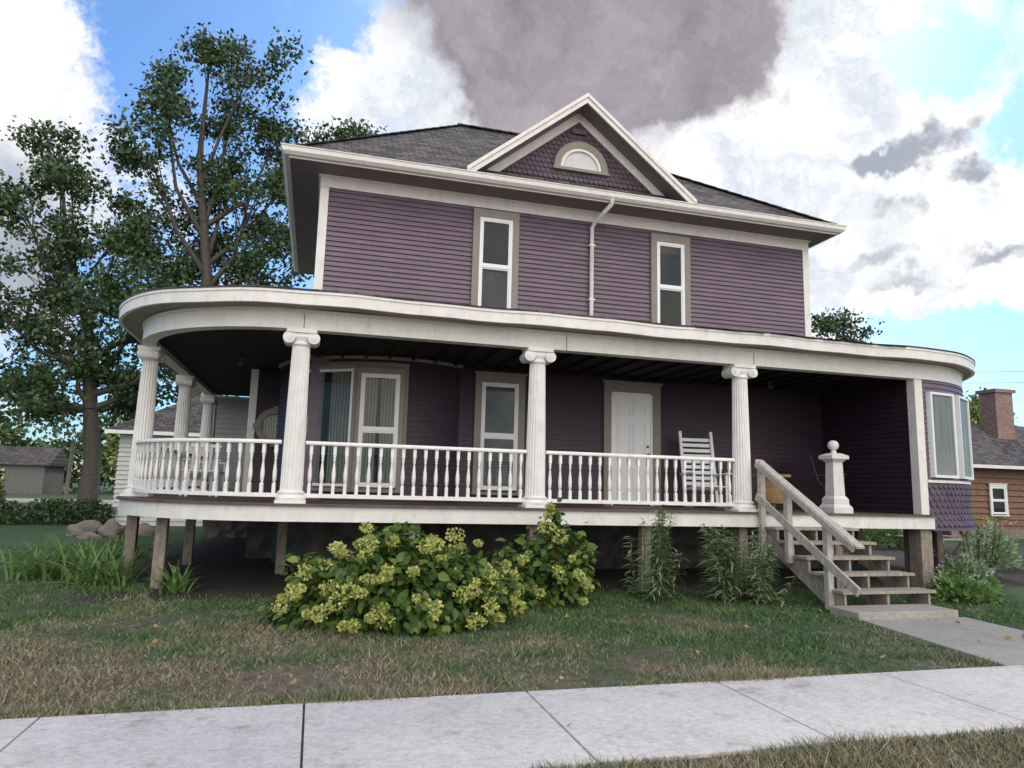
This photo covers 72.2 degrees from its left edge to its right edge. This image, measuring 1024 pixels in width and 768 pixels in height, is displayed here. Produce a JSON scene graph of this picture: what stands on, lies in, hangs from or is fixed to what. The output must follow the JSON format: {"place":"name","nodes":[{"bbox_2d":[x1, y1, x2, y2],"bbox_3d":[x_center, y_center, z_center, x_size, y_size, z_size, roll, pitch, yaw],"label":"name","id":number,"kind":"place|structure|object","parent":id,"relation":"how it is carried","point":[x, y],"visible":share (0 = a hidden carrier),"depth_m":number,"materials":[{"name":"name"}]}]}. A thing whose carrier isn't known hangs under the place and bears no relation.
{"place":"outdoors","nodes":[
{"label":"outdoors","id":0,"kind":"place"},
{"bbox_2d":[5,498,113,503],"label":"street","id":1,"kind":"structure","parent":0,"point":[22,500],"depth_m":43.31,"materials":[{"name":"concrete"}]},
{"bbox_2d":[0,665,1023,767],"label":"sidewalk","id":2,"kind":"structure","parent":0,"point":[529,728],"depth_m":4.55,"materials":[{"name":"concrete"}]},
{"bbox_2d":[0,479,1023,767],"bbox_3d":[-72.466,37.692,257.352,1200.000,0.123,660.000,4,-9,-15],"label":"ground","id":3,"kind":"structure","parent":0,"point":[230,569],"depth_m":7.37,"materials":[{"name":"green plant"}]},
{"bbox_2d":[0,468,7,500],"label":"yellow shrub","id":4,"kind":"object","parent":3,"relation":"on","point":[2,495],"visible":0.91,"depth_m":37.81,"materials":[{"name":"green plant"}]},
{"bbox_2d":[0,464,64,493],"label":"walls","id":5,"kind":"structure","parent":3,"relation":"on","point":[32,479],"depth_m":58.86,"materials":[{"name":"grey"}]},
{"bbox_2d":[0,446,68,466],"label":"roof","id":6,"kind":"structure","parent":5,"relation":"on","point":[14,455],"depth_m":60.17,"materials":[{"name":"grey"}]},
{"bbox_2d":[0,531,102,581],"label":"daylily clump","id":7,"kind":"object","parent":3,"relation":"on","point":[44,573],"visible":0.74,"depth_m":10.06,"materials":[{"name":"green plant"}]},
{"bbox_2d":[0,498,116,525],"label":"hedge","id":8,"kind":"object","parent":3,"relation":"on","point":[59,509],"visible":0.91,"depth_m":22.56,"materials":[{"name":"green plant"}]},
{"bbox_2d":[63,439,75,499],"bbox_3d":[-22.140,4.560,35.063,0.300,3.606,0.200,4,-9,-15],"label":"wooden pole","id":9,"kind":"object","parent":3,"relation":"on","point":[69,469],"visible":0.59,"depth_m":35.05,"materials":[{"name":"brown wood"}]},
{"bbox_2d":[66,520,102,535],"bbox_3d":[-10.924,3.809,17.902,0.615,0.677,0.814,-5,-11,38],"label":"boulder","id":10,"kind":"object","parent":3,"relation":"on","point":[80,528],"visible":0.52,"depth_m":17.74,"materials":[{"name":"stone"}]},
{"bbox_2d":[77,532,101,538],"bbox_3d":[-10.288,3.759,17.096,0.478,0.311,0.440,-3,-9,25],"label":"boulder","id":11,"kind":"object","parent":3,"relation":"on","point":[87,535],"visible":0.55,"depth_m":17.01,"materials":[{"name":"stone"}]},
{"bbox_2d":[28,533,152,559],"bbox_3d":[-7.574,2.919,12.747,2.332,0.667,1.567,4,-9,-15],"label":"daylily clump","id":12,"kind":"object","parent":3,"relation":"on","point":[86,549],"visible":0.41,"depth_m":12.78,"materials":[{"name":"green plant"}]},
{"bbox_2d":[31,535,151,587],"bbox_3d":[-5.819,2.477,9.846,1.860,0.781,1.628,-1,-9,16],"label":"daylily clump","id":13,"kind":"object","parent":3,"relation":"on","point":[104,573],"visible":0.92,"depth_m":9.80,"materials":[{"name":"green plant"}]},
{"bbox_2d":[0,114,183,511],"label":"tree","id":14,"kind":"object","parent":3,"relation":"on","point":[36,385],"visible":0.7,"depth_m":32.16,"materials":[{"name":"green plant"}]},
{"bbox_2d":[98,519,124,536],"bbox_3d":[-10.167,3.809,17.772,0.596,0.786,0.520,4,-9,-15],"label":"boulder","id":15,"kind":"object","parent":3,"relation":"on","point":[111,527],"visible":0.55,"depth_m":17.65,"materials":[{"name":"stone"}]},
{"bbox_2d":[0,369,238,492],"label":"distant trees","id":16,"kind":"object","parent":3,"relation":"on","point":[9,435],"visible":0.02,"depth_m":66.25,"materials":[{"name":"green plant"}]},
{"bbox_2d":[138,523,154,535],"bbox_3d":[-9.760,3.948,18.564,0.628,0.537,0.581,-2,-9,24],"label":"boulder","id":17,"kind":"object","parent":3,"relation":"on","point":[146,529],"visible":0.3,"depth_m":18.49,"materials":[{"name":"stone"}]},
{"bbox_2d":[104,395,222,525],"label":"white garage","id":18,"kind":"structure","parent":3,"relation":"on","point":[164,422],"depth_m":23.38,"materials":[{"name":"white wood"}]},
{"bbox_2d":[143,559,216,594],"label":"daylily clump","id":19,"kind":"object","parent":3,"relation":"on","point":[172,586],"visible":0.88,"depth_m":9.44,"materials":[{"name":"green plant"}]},
{"bbox_2d":[51,22,315,397],"bbox_3d":[-12.894,-4.619,28.686,9.852,20.564,7.933,4,-9,-15],"label":"tree","id":20,"kind":"object","parent":3,"relation":"on","point":[237,265],"visible":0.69,"depth_m":28.33,"materials":[{"name":"green plant"}]},
{"bbox_2d":[201,395,249,537],"bbox_3d":[-7.333,2.555,20.447,2.490,3.850,4.370,4,-9,-15],"label":"annex","id":21,"kind":"object","parent":3,"relation":"on","point":[230,416],"visible":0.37,"depth_m":18.31,"materials":[{"name":"white"}]},
{"bbox_2d":[267,116,387,218],"bbox_3d":[-8.555,-3.528,33.700,7.261,20.095,5.113,4,-9,-15],"label":"tree","id":22,"kind":"object","parent":3,"relation":"on","point":[339,133],"visible":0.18,"depth_m":34.39,"materials":[{"name":"green plant"}]},
{"bbox_2d":[241,521,536,637],"bbox_3d":[-1.219,2.169,8.072,2.680,1.167,2.354,-1,-9,19],"label":"hydrangea bush","id":23,"kind":"object","parent":3,"relation":"on","point":[378,584],"visible":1,"depth_m":7.58,"materials":[{"name":"green plant"}]},
{"bbox_2d":[486,538,545,609],"bbox_3d":[-0.097,2.478,9.155,1.033,0.927,0.961,-6,-11,41],"label":"hydrangea bush","id":24,"kind":"object","parent":3,"relation":"on","point":[511,557],"visible":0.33,"depth_m":9.04,"materials":[{"name":"green plant"}]},
{"bbox_2d":[27,600,1023,725],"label":"fallen leaves","id":25,"kind":"object","parent":3,"relation":"on","point":[498,659],"visible":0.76,"depth_m":6.75,"materials":[{"name":"brown plant"}]},
{"bbox_2d":[121,515,944,591],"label":"porch support posts","id":26,"kind":"object","parent":3,"relation":"on","point":[920,547],"visible":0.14,"depth_m":11.33,"materials":[{"name":"brown wood"}]},
{"bbox_2d":[821,379,977,530],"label":"round sunroom wall","id":27,"kind":"structure","parent":26,"relation":"on","point":[865,426],"depth_m":13.17,"materials":[{"name":"purple paint"}]},
{"bbox_2d":[925,391,958,477],"bbox_3d":[7.707,0.916,12.575,0.660,1.520,0.100,5,-9,-25],"label":"sunroom window","id":28,"kind":"structure","parent":27,"relation":"attached to","point":[942,437],"depth_m":12.54,"materials":[{"name":"grey glass"}]},
{"bbox_2d":[954,395,973,479],"bbox_3d":[8.386,1.003,13.042,0.660,1.520,0.100,10,-12,-44],"label":"sunroom window","id":29,"kind":"structure","parent":27,"relation":"attached to","point":[964,445],"depth_m":12.98,"materials":[{"name":"beige paint"}]},
{"bbox_2d":[245,521,823,570],"bbox_3d":[0.104,3.404,16.166,11.500,1.300,7.300,4,-9,-15],"label":"foundation","id":30,"kind":"object","parent":3,"relation":"on","point":[303,538],"visible":0.14,"depth_m":13.14,"materials":[{"name":"stone"}]},
{"bbox_2d":[116,491,936,528],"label":"porch floor","id":31,"kind":"structure","parent":30,"relation":"on","point":[213,507],"depth_m":10.14,"materials":[{"name":"white paint"}]},
{"bbox_2d":[120,345,165,496],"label":"porch column","id":32,"kind":"structure","parent":31,"relation":"on","point":[151,357],"depth_m":11.24,"materials":[{"name":"white wood"}]},
{"bbox_2d":[173,375,196,489],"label":"porch column","id":33,"kind":"structure","parent":31,"relation":"on","point":[186,383],"depth_m":14.36,"materials":[{"name":"white wood"}]},
{"bbox_2d":[179,443,221,496],"bbox_3d":[-5.316,1.476,11.990,0.534,0.882,0.560,7,-10,-35],"label":"plastic chair","id":34,"kind":"object","parent":31,"relation":"on","point":[212,446],"visible":0.71,"depth_m":11.88,"materials":[{"name":"white plastic"}]},
{"bbox_2d":[196,394,217,490],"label":"porch column","id":35,"kind":"structure","parent":31,"relation":"on","point":[209,402],"depth_m":17.52,"materials":[{"name":"white wood"}]},
{"bbox_2d":[191,448,225,490],"bbox_3d":[-5.986,1.727,13.805,0.560,0.882,0.534,2,-8,-5],"label":"plastic chair","id":36,"kind":"object","parent":31,"relation":"on","point":[223,475],"visible":0.2,"depth_m":13.98,"materials":[{"name":"white plastic"}]},
{"bbox_2d":[274,327,319,503],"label":"porch column","id":37,"kind":"structure","parent":31,"relation":"on","point":[301,341],"depth_m":9.59,"materials":[{"name":"white wood"}]},
{"bbox_2d":[132,438,734,505],"bbox_3d":[-3.286,1.506,11.993,12.796,0.770,5.445,-3,-10,28],"label":"porch railing","id":38,"kind":"object","parent":31,"relation":"on","point":[163,473],"visible":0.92,"depth_m":10.12,"materials":[{"name":"white wood"}]},
{"bbox_2d":[518,347,555,507],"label":"porch column","id":39,"kind":"structure","parent":31,"relation":"on","point":[537,359],"depth_m":10.50,"materials":[{"name":"white wood"}]},
{"bbox_2d":[119,285,975,395],"bbox_3d":[0.873,-0.303,15.577,16.140,0.979,10.029,4,-9,-15],"label":"porch roof edge","id":40,"kind":"object","parent":31,"relation":"on","point":[151,317],"visible":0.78,"depth_m":10.53,"materials":[{"name":"white wood"}]},
{"bbox_2d":[238,345,245,366],"bbox_3d":[-4.404,-0.467,11.459,0.126,0.370,0.110,4,-9,-15],"label":"hanging lantern","id":41,"kind":"object","parent":40,"relation":"hanging from","point":[240,356],"visible":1,"depth_m":11.43,"materials":[{"name":"black metal"}]},
{"bbox_2d":[768,376,773,388],"bbox_3d":[4.830,-0.036,13.104,0.126,0.270,0.110,4,-9,-15],"label":"hanging lantern","id":42,"kind":"object","parent":40,"relation":"hanging from","point":[770,379],"visible":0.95,"depth_m":13.08,"materials":[{"name":"black metal"}]},
{"bbox_2d":[678,431,731,507],"bbox_3d":[3.589,1.592,13.192,0.760,1.451,1.080,3,-8,-7],"label":"rocking chair","id":43,"kind":"object","parent":31,"relation":"on","point":[710,451],"visible":0.72,"depth_m":13.41,"materials":[{"name":"white wood"}]},
{"bbox_2d":[721,363,757,511],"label":"porch column","id":44,"kind":"structure","parent":31,"relation":"on","point":[738,374],"depth_m":11.43,"materials":[{"name":"white wood"}]},
{"bbox_2d":[751,474,790,508],"bbox_3d":[4.883,2.037,13.246,0.520,0.660,0.520,4,-9,-15],"label":"side table","id":45,"kind":"object","parent":31,"relation":"on","point":[774,493],"visible":0.36,"depth_m":13.02,"materials":[{"name":"brown wood"}]},
{"bbox_2d":[818,440,852,513],"bbox_3d":[5.479,1.572,11.928,0.380,1.224,0.380,4,-9,-15],"label":"newel pedestal","id":46,"kind":"object","parent":31,"relation":"on","point":[835,499],"visible":0.96,"depth_m":11.83,"materials":[{"name":"paint"}]},
{"bbox_2d":[906,379,929,514],"bbox_3d":[7.206,1.106,12.469,0.170,2.388,0.180,4,-9,-15],"label":"corner post","id":47,"kind":"object","parent":31,"relation":"on","point":[917,449],"visible":1,"depth_m":12.41,"materials":[{"name":"white paint"}]},
{"bbox_2d":[242,355,824,508],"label":"walls","id":48,"kind":"structure","parent":30,"relation":"on","point":[786,431],"depth_m":13.44,"materials":[{"name":"paint"}]},
{"bbox_2d":[253,406,278,446],"bbox_3d":[-4.668,0.837,13.796,0.800,0.800,0.110,4,-9,-15],"label":"round window","id":49,"kind":"structure","parent":48,"relation":"attached to","point":[265,425],"depth_m":13.78,"materials":[{"name":"beige paint"}]},
{"bbox_2d":[303,364,360,491],"bbox_3d":[-3.172,0.748,12.074,1.140,2.160,0.210,-1,-9,18],"label":"bay window","id":50,"kind":"structure","parent":48,"relation":"attached to","point":[338,404],"depth_m":11.99,"materials":[{"name":"grey glass"}]},
{"bbox_2d":[351,367,405,492],"bbox_3d":[-2.279,0.780,11.984,0.860,2.115,0.210,2,-8,-7],"label":"window","id":51,"kind":"structure","parent":48,"relation":"attached to","point":[379,416],"depth_m":11.96,"materials":[{"name":"beige paint"}]},
{"bbox_2d":[470,371,527,495],"bbox_3d":[-0.231,0.900,12.852,1.010,2.236,0.090,4,-9,-15],"label":"porch window","id":52,"kind":"structure","parent":48,"relation":"attached to","point":[499,412],"depth_m":12.88,"materials":[{"name":"white glass"}]},
{"bbox_2d":[601,380,662,505],"bbox_3d":[2.323,1.139,13.539,1.270,2.385,0.090,4,-9,-15],"label":"front door","id":53,"kind":"structure","parent":48,"relation":"attached to","point":[631,417],"depth_m":13.56,"materials":[{"name":"white wood"}]},
{"bbox_2d":[303,173,811,506],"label":"walls","id":54,"kind":"structure","parent":30,"relation":"on","point":[392,239],"depth_m":13.62,"materials":[{"name":"purple paint"}]},
{"bbox_2d":[470,207,519,308],"bbox_3d":[-0.312,-2.252,13.266,0.940,2.148,0.090,4,-9,-15],"label":"window","id":55,"kind":"structure","parent":54,"relation":"attached to","point":[495,262],"depth_m":13.29,"materials":[{"name":"beige paint"}]},
{"bbox_2d":[281,143,846,274],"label":"eaves and gutter","id":56,"kind":"object","parent":54,"relation":"on","point":[304,167],"visible":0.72,"depth_m":13.42,"materials":[{"name":"white paint"}]},
{"bbox_2d":[294,123,836,223],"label":"roof","id":57,"kind":"structure","parent":56,"relation":"on","point":[460,146],"depth_m":14.47,"materials":[{"name":"grey"}]},
{"bbox_2d":[467,93,696,202],"bbox_3d":[1.383,-4.601,13.678,4.640,2.030,0.520,4,-9,-15],"label":"gable face","id":58,"kind":"object","parent":56,"relation":"on","point":[587,138],"visible":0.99,"depth_m":13.82},
{"bbox_2d":[588,197,613,315],"bbox_3d":[1.712,-2.232,13.519,0.139,2.657,0.712,6,-10,-30],"label":"downspout","id":59,"kind":"object","parent":54,"relation":"attached to","point":[591,245],"visible":0.84,"depth_m":13.71,"materials":[{"name":"white paint"}]},
{"bbox_2d":[650,233,690,324],"bbox_3d":[3.222,-1.988,14.223,0.920,2.128,0.090,4,-9,-15],"label":"window","id":60,"kind":"structure","parent":54,"relation":"attached to","point":[670,287],"depth_m":14.25,"materials":[{"name":"beige paint"}]},
{"bbox_2d":[514,497,600,609],"bbox_3d":[0.621,2.270,9.474,1.196,1.466,1.201,-2,-9,21],"label":"hydrangea bush","id":61,"kind":"object","parent":3,"relation":"on","point":[553,577],"visible":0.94,"depth_m":9.23,"materials":[{"name":"green plant"}]},
{"bbox_2d":[620,504,680,605],"bbox_3d":[1.977,2.398,9.977,0.927,1.380,0.906,-4,-10,34],"label":"lily plant","id":62,"kind":"object","parent":3,"relation":"on","point":[656,570],"visible":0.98,"depth_m":9.84,"materials":[{"name":"green plant"}]},
{"bbox_2d":[642,522,690,600],"bbox_3d":[2.199,2.585,10.265,0.712,1.138,0.916,4,-9,-15],"label":"lily plant","id":63,"kind":"object","parent":3,"relation":"on","point":[672,580],"visible":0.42,"depth_m":10.14,"materials":[{"name":"green plant"}]},
{"bbox_2d":[696,523,782,604],"bbox_3d":[3.279,2.615,10.248,1.383,1.126,1.135,4,-9,-15],"label":"lily plant","id":64,"kind":"object","parent":3,"relation":"on","point":[724,576],"visible":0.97,"depth_m":10.10,"materials":[{"name":"green plant"}]},
{"bbox_2d":[745,547,799,607],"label":"lily plant","id":65,"kind":"object","parent":3,"relation":"on","point":[760,595],"visible":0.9,"depth_m":10.00,"materials":[{"name":"green plant"}]},
{"bbox_2d":[754,459,935,609],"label":"wooden stairs","id":66,"kind":"structure","parent":3,"relation":"on","point":[819,585],"depth_m":10.18,"materials":[{"name":"grey wood"}]},
{"bbox_2d":[811,307,884,342],"bbox_3d":[17.144,1.634,36.060,6.403,11.893,3.551,4,-9,-15],"label":"tree","id":67,"kind":"object","parent":3,"relation":"on","point":[832,324],"visible":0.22,"depth_m":36.51,"materials":[{"name":"green plant"}]},
{"bbox_2d":[862,528,903,548],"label":"perennial bush","id":68,"kind":"object","parent":3,"relation":"on","point":[873,535],"visible":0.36,"depth_m":21.01,"materials":[{"name":"green plant"}]},
{"bbox_2d":[830,604,957,619],"bbox_3d":[5.035,3.036,9.254,1.570,0.160,0.530,4,-9,-15],"label":"concrete step","id":69,"kind":"object","parent":3,"relation":"on","point":[891,611],"visible":0.66,"depth_m":9.10,"materials":[{"name":"grey concrete"}]},
{"bbox_2d":[862,617,1023,665],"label":"front walkway","id":70,"kind":"structure","parent":3,"relation":"on","point":[965,634],"depth_m":7.98,"materials":[{"name":"concrete"}]},
{"bbox_2d":[895,531,990,550],"bbox_3d":[12.466,4.517,20.271,2.000,0.787,1.500,4,-9,-15],"label":"picnic table","id":71,"kind":"object","parent":3,"relation":"on","point":[948,537],"visible":0.18,"depth_m":20.62,"materials":[{"name":"brown wood"}]},
{"bbox_2d":[924,569,1003,603],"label":"hosta plant","id":72,"kind":"object","parent":3,"relation":"on","point":[966,587],"visible":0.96,"depth_m":10.65,"materials":[{"name":"green plant"}]},
{"bbox_2d":[933,549,995,579],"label":"perennial bush","id":73,"kind":"object","parent":3,"relation":"on","point":[958,562],"visible":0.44,"depth_m":12.91,"materials":[{"name":"green plant"}]},
{"bbox_2d":[930,563,1005,594],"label":"hosta plant","id":74,"kind":"object","parent":3,"relation":"on","point":[950,572],"visible":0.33,"depth_m":11.65,"materials":[{"name":"green plant"}]},
{"bbox_2d":[954,518,1008,577],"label":"lily plant","id":75,"kind":"object","parent":3,"relation":"on","point":[992,545],"visible":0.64,"depth_m":13.98,"materials":[{"name":"green plant"}]},
{"bbox_2d":[956,516,1023,570],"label":"goldenrod plant","id":76,"kind":"object","parent":3,"relation":"on","point":[1012,564],"visible":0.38,"depth_m":15.53,"materials":[{"name":"green plant"}]},
{"bbox_2d":[963,387,1017,425],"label":"tree","id":77,"kind":"object","parent":3,"relation":"on","point":[974,408],"visible":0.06,"depth_m":52.36,"materials":[{"name":"green plant"}]},
{"bbox_2d":[0,0,1023,479],"label":"sky","id":78,"kind":"structure","parent":0,"point":[897,123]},
{"bbox_2d":[158,329,885,396],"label":"porch ceiling","id":79,"kind":"structure","parent":0,"point":[209,358],"depth_m":12.37,"materials":[{"name":"black wood"}]},
{"bbox_2d":[809,455,846,488],"bbox_3d":[6.099,1.911,13.515,0.643,1.071,0.548,-2,-9,24],"label":"folding chair","id":80,"kind":"object","parent":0,"point":[844,474],"visible":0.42,"depth_m":13.38,"materials":[{"name":"black metal"}]},
{"bbox_2d":[889,468,1023,538],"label":"walls","id":81,"kind":"structure","parent":0,"point":[1013,479],"depth_m":28.79,"materials":[{"name":"wood"}]},
{"bbox_2d":[970,423,1023,469],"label":"roof","id":82,"kind":"structure","parent":81,"relation":"on","point":[989,450],"depth_m":30.02,"materials":[{"name":"grey"}]},
{"bbox_2d":[975,388,1015,439],"bbox_3d":[22.196,2.103,32.047,1.200,3.650,1.000,4,-9,-15],"label":"chimney","id":83,"kind":"object","parent":82,"relation":"on","point":[996,413],"visible":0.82,"depth_m":31.82,"materials":[{"name":"brick"}]},
{"bbox_2d":[988,483,1009,515],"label":"window","id":84,"kind":"structure","parent":81,"relation":"attached to","point":[998,497],"depth_m":28.72,"materials":[{"name":"white paint"}]}
]}

